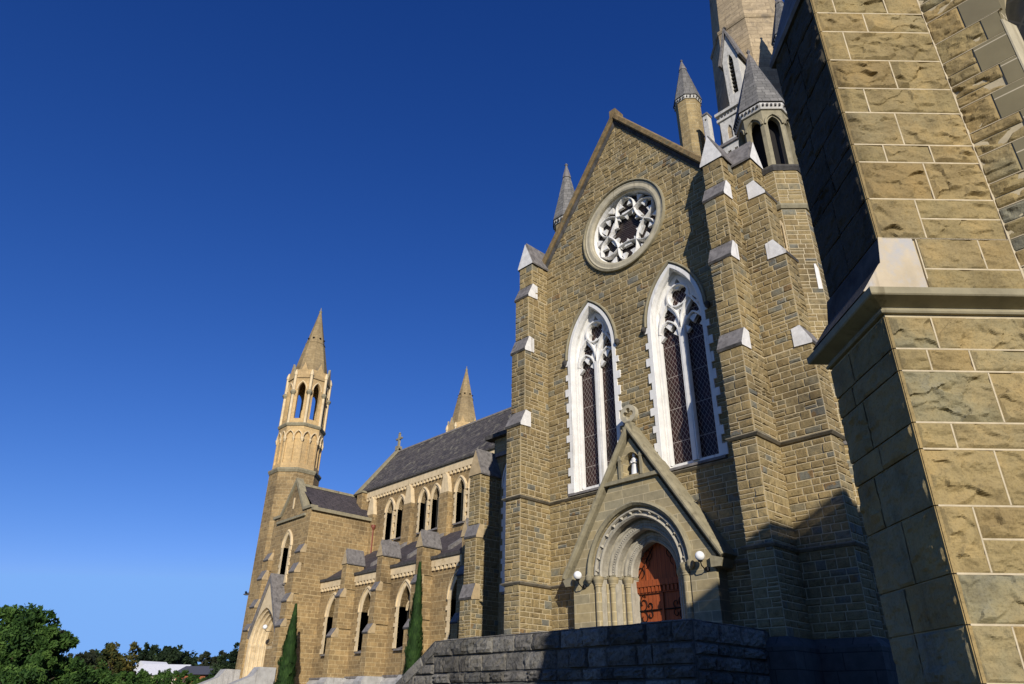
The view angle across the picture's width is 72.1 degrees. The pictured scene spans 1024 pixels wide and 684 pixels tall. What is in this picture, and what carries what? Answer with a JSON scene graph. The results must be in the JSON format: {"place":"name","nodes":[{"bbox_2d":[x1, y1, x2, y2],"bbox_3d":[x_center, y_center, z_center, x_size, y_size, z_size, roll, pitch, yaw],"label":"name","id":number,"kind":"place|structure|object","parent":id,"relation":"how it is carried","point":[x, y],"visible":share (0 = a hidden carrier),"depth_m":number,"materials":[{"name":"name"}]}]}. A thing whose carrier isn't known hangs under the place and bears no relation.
{"place":"outdoors","nodes":[
{"label":"outdoors","id":0,"kind":"place"},
{"bbox_2d":[0,0,784,665],"label":"sky","id":1,"kind":"structure","parent":0,"point":[186,186],"materials":[{"name":"blue"}]},
{"bbox_3d":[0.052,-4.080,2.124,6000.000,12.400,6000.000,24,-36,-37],"label":"ground","id":2,"kind":"structure","parent":0,"visible":0},
{"bbox_2d":[0,662,52,683],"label":"bush","id":3,"kind":"object","parent":2,"relation":"on","point":[27,674],"visible":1,"depth_m":28.82,"materials":[{"name":"green plant"}]},
{"bbox_2d":[0,602,70,683],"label":"broadleaf tree","id":4,"kind":"object","parent":2,"relation":"on","point":[14,622],"visible":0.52,"depth_m":34.69,"materials":[{"name":"green plant"}]},
{"bbox_2d":[4,625,79,683],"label":"broadleaf tree","id":5,"kind":"object","parent":2,"relation":"on","point":[41,656],"visible":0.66,"depth_m":34.22,"materials":[{"name":"green plant"}]},
{"bbox_2d":[42,654,75,678],"bbox_3d":[-25.456,18.944,38.792,2.602,3.364,2.572,24,-36,-37],"label":"broadleaf tree","id":6,"kind":"object","parent":2,"relation":"on","point":[68,659],"visible":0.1,"depth_m":39.25,"materials":[{"name":"green plant"}]},
{"bbox_2d":[48,656,100,683],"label":"bush","id":7,"kind":"object","parent":2,"relation":"on","point":[81,666],"visible":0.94,"depth_m":34.48,"materials":[{"name":"green plant"}]},
{"bbox_2d":[64,653,91,664],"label":"gum tree","id":8,"kind":"object","parent":2,"relation":"on","point":[71,655],"depth_m":106.83,"materials":[{"name":"green plant"}]},
{"bbox_2d":[76,649,98,674],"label":"gum tree","id":9,"kind":"object","parent":2,"relation":"on","point":[89,657],"visible":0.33,"depth_m":95.52,"materials":[{"name":"green plant"}]},
{"bbox_2d":[78,659,113,683],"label":"bush","id":10,"kind":"object","parent":2,"relation":"on","point":[102,671],"visible":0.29,"depth_m":38.15,"materials":[{"name":"green plant"}]},
{"bbox_2d":[94,642,110,667],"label":"gum tree","id":11,"kind":"object","parent":2,"relation":"on","point":[96,651],"visible":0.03,"depth_m":112.83,"materials":[{"name":"green plant"}]},
{"bbox_2d":[86,641,140,680],"bbox_3d":[-25.134,20.982,44.035,3.573,4.270,4.003,24,-36,-37],"label":"flowering tree","id":12,"kind":"object","parent":2,"relation":"on","point":[117,662],"visible":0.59,"depth_m":43.99,"materials":[{"name":"brown plant"}]},
{"bbox_2d":[100,670,149,683],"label":"bush","id":13,"kind":"object","parent":2,"relation":"on","point":[117,678],"visible":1,"depth_m":37.07,"materials":[{"name":"green plant"}]},
{"bbox_2d":[132,668,159,683],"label":"bush","id":14,"kind":"object","parent":2,"relation":"on","point":[145,674],"visible":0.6,"depth_m":42.48,"materials":[{"name":"green plant"}]},
{"bbox_2d":[136,642,160,663],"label":"gum tree","id":15,"kind":"object","parent":2,"relation":"on","point":[145,654],"visible":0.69,"depth_m":135.24,"materials":[{"name":"green plant"}]},
{"bbox_2d":[134,661,167,670],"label":"house","id":16,"kind":"structure","parent":2,"relation":"on","point":[141,663],"depth_m":99.70,"materials":[{"name":"white metal"}]},
{"bbox_2d":[136,664,191,682],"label":"house","id":17,"kind":"structure","parent":2,"relation":"on","point":[153,669],"depth_m":91.94,"materials":[{"name":"white metal"}]},
{"bbox_2d":[152,668,179,683],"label":"bush","id":18,"kind":"object","parent":2,"relation":"on","point":[167,676],"visible":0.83,"depth_m":49.04,"materials":[{"name":"green plant"}]},
{"bbox_2d":[152,644,182,663],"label":"gum tree","id":19,"kind":"object","parent":2,"relation":"on","point":[169,654],"visible":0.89,"depth_m":124.14,"materials":[{"name":"green plant"}]},
{"bbox_2d":[172,669,194,683],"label":"bush","id":20,"kind":"object","parent":2,"relation":"on","point":[188,679],"visible":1,"depth_m":48.20,"materials":[{"name":"green plant"}]},
{"bbox_2d":[178,650,198,665],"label":"gum tree","id":21,"kind":"object","parent":2,"relation":"on","point":[186,658],"visible":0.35,"depth_m":130.07,"materials":[{"name":"green plant"}]},
{"bbox_2d":[188,650,197,665],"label":"dark tree","id":22,"kind":"object","parent":2,"relation":"on","point":[194,659],"visible":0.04,"depth_m":142.49,"materials":[{"name":"green plant"}]},
{"bbox_2d":[175,666,213,679],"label":"house","id":23,"kind":"structure","parent":2,"relation":"on","point":[202,671],"depth_m":80.96,"materials":[{"name":"grey metal"}]},
{"bbox_2d":[190,675,204,683],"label":"bush","id":24,"kind":"object","parent":2,"relation":"on","point":[196,680],"visible":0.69,"depth_m":54.92,"materials":[{"name":"green plant"}]},
{"bbox_2d":[197,651,210,665],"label":"gum tree","id":25,"kind":"object","parent":2,"relation":"on","point":[202,659],"visible":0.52,"depth_m":93.03,"materials":[{"name":"green plant"}]},
{"bbox_2d":[200,674,213,680],"bbox_3d":[-25.771,30.049,60.032,2.702,3.261,3.198,-7,-28,14],"label":"bush","id":26,"kind":"object","parent":2,"relation":"on","point":[208,677],"visible":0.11,"depth_m":60.76,"materials":[{"name":"green plant"}]},
{"bbox_2d":[206,656,216,665],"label":"gum tree","id":27,"kind":"object","parent":2,"relation":"on","point":[211,661],"visible":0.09,"depth_m":135.41,"materials":[{"name":"green plant"}]},
{"bbox_2d":[213,650,226,662],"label":"gum tree","id":28,"kind":"object","parent":2,"relation":"on","point":[221,652],"visible":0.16,"depth_m":89.49,"materials":[{"name":"green plant"}]},
{"bbox_2d":[208,648,238,675],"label":"dark tree","id":29,"kind":"object","parent":2,"relation":"on","point":[221,663],"visible":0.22,"depth_m":74.58,"materials":[{"name":"green plant"}]},
{"bbox_2d":[225,642,239,668],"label":"dark tree","id":30,"kind":"object","parent":2,"relation":"on","point":[230,664],"visible":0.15,"depth_m":71.73,"materials":[{"name":"green plant"}]},
{"bbox_2d":[198,667,275,683],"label":"entrance steps","id":31,"kind":"structure","parent":2,"relation":"on","point":[260,675],"depth_m":48.44,"materials":[{"name":"stone"}]},
{"bbox_2d":[273,603,297,683],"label":"cypress","id":32,"kind":"object","parent":2,"relation":"on","point":[286,663],"visible":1,"depth_m":46.52,"materials":[{"name":"green plant"}]},
{"bbox_2d":[401,561,424,674],"bbox_3d":[-5.377,16.444,39.608,1.287,8.076,1.340,24,-36,-37],"label":"cypress","id":33,"kind":"object","parent":2,"relation":"on","point":[413,649],"visible":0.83,"depth_m":39.50,"materials":[{"name":"green plant"}]},
{"bbox_2d":[235,0,898,683],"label":"cathedral","id":34,"kind":"structure","parent":2,"relation":"on","point":[671,298],"depth_m":27.03,"materials":[{"name":"brown stone"}]},
{"bbox_2d":[242,573,284,677],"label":"west door","id":35,"kind":"structure","parent":34,"relation":"in","point":[267,613],"depth_m":53.11,"materials":[{"name":"beige stone"}]},
{"bbox_2d":[277,529,292,584],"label":"lancet window","id":36,"kind":"structure","parent":34,"relation":"in","point":[288,532],"depth_m":55.35,"materials":[{"name":"beige stone"}]},
{"bbox_2d":[319,592,335,655],"bbox_3d":[-12.817,20.341,50.777,0.820,4.289,2.122,24,-36,-37],"label":"lancet window","id":37,"kind":"structure","parent":34,"relation":"in","point":[325,624],"depth_m":51.09,"materials":[{"name":"beige stone"}]},
{"bbox_2d":[354,586,370,653],"bbox_3d":[-9.748,18.883,47.902,0.820,4.289,2.122,24,-36,-37],"label":"lancet window","id":38,"kind":"structure","parent":34,"relation":"in","point":[367,590],"depth_m":48.20,"materials":[{"name":"beige stone"}]},
{"bbox_2d":[382,497,395,540],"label":"lancet window","id":39,"kind":"structure","parent":34,"relation":"in","point":[391,499],"depth_m":56.78,"materials":[{"name":"beige stone"}]},
{"bbox_2d":[393,494,404,539],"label":"lancet window","id":40,"kind":"structure","parent":34,"relation":"in","point":[401,497],"depth_m":56.07,"materials":[{"name":"beige stone"}]},
{"bbox_2d":[392,579,410,650],"bbox_3d":[-6.680,17.426,45.028,0.820,4.289,2.122,24,-36,-37],"label":"lancet window","id":41,"kind":"structure","parent":34,"relation":"in","point":[406,582],"depth_m":45.43,"materials":[{"name":"beige stone"}]},
{"bbox_2d":[416,487,429,534],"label":"lancet window","id":42,"kind":"structure","parent":34,"relation":"in","point":[424,490],"depth_m":53.88,"materials":[{"name":"beige stone"}]},
{"bbox_2d":[428,483,440,530],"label":"lancet window","id":43,"kind":"structure","parent":34,"relation":"in","point":[436,486],"depth_m":53.10,"materials":[{"name":"beige stone"}]},
{"bbox_2d":[444,569,458,639],"bbox_3d":[-3.025,15.691,41.604,0.820,4.289,2.122,24,-36,-37],"label":"lancet window","id":44,"kind":"structure","parent":34,"relation":"in","point":[448,608],"depth_m":41.98,"materials":[{"name":"beige stone"}]},
{"bbox_2d":[452,475,467,525],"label":"lancet window","id":45,"kind":"structure","parent":34,"relation":"in","point":[463,501],"depth_m":50.99,"materials":[{"name":"beige stone"}]},
{"bbox_2d":[466,478,469,517],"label":"lancet window","id":46,"kind":"structure","parent":34,"relation":"in","point":[468,484],"depth_m":50.22,"materials":[{"name":"beige stone"}]},
{"bbox_2d":[499,465,505,594],"bbox_3d":[0.409,8.360,33.815,0.550,7.079,2.414,24,-36,-37],"label":"lancet window","id":47,"kind":"structure","parent":34,"relation":"in","point":[503,510],"depth_m":34.05,"materials":[{"name":"white stone"}]},
{"bbox_2d":[573,571,586,588],"bbox_3d":[2.372,8.242,24.329,0.569,0.575,0.290,24,-36,-37],"label":"globe lamp","id":48,"kind":"object","parent":34,"relation":"attached to","point":[577,575],"visible":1,"depth_m":24.22,"materials":[{"name":"white glass"}]},
{"bbox_2d":[562,299,624,496],"bbox_3d":[3.433,1.948,28.203,0.970,8.260,3.040,24,-36,-37],"label":"lancet window","id":49,"kind":"structure","parent":34,"relation":"in","point":[594,407],"depth_m":28.32,"materials":[{"name":"white stone"}]},
{"bbox_2d":[583,178,665,272],"bbox_3d":[4.859,-4.890,30.018,0.650,4.341,4.341,24,-36,-37],"label":"rose window","id":50,"kind":"structure","parent":34,"relation":"in","point":[626,222],"depth_m":30.22,"materials":[{"name":"stone"}]},
{"bbox_2d":[630,453,638,473],"bbox_3d":[4.307,4.350,24.715,0.300,0.920,0.340,24,-36,-37],"label":"statue","id":51,"kind":"object","parent":34,"relation":"on","point":[633,462],"visible":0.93,"depth_m":24.65,"materials":[{"name":"white stone"}]},
{"bbox_2d":[641,260,728,471],"bbox_3d":[6.260,0.606,25.554,0.970,8.260,3.040,24,-36,-37],"label":"lancet window","id":52,"kind":"structure","parent":34,"relation":"in","point":[688,429],"depth_m":25.50,"materials":[{"name":"white stone"}]},
{"bbox_2d":[695,551,709,571],"bbox_3d":[5.751,6.611,21.178,0.569,0.575,0.290,24,-36,-37],"label":"globe lamp","id":53,"kind":"object","parent":34,"relation":"attached to","point":[699,556],"visible":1,"depth_m":21.07,"materials":[{"name":"white glass"}]},
{"bbox_2d":[395,618,770,683],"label":"stair terrace","id":54,"kind":"structure","parent":2,"relation":"on","point":[688,651],"depth_m":17.66,"materials":[{"name":"grey stone"}]},
{"bbox_2d":[769,0,1023,683],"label":"stone building","id":55,"kind":"structure","parent":2,"relation":"on","point":[906,120],"depth_m":5.54,"materials":[{"name":"stone"}]},
{"bbox_2d":[1005,0,1023,40],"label":"window","id":56,"kind":"structure","parent":55,"relation":"in","point":[1014,9],"depth_m":6.49,"materials":[{"name":"beige stone"}]}
]}

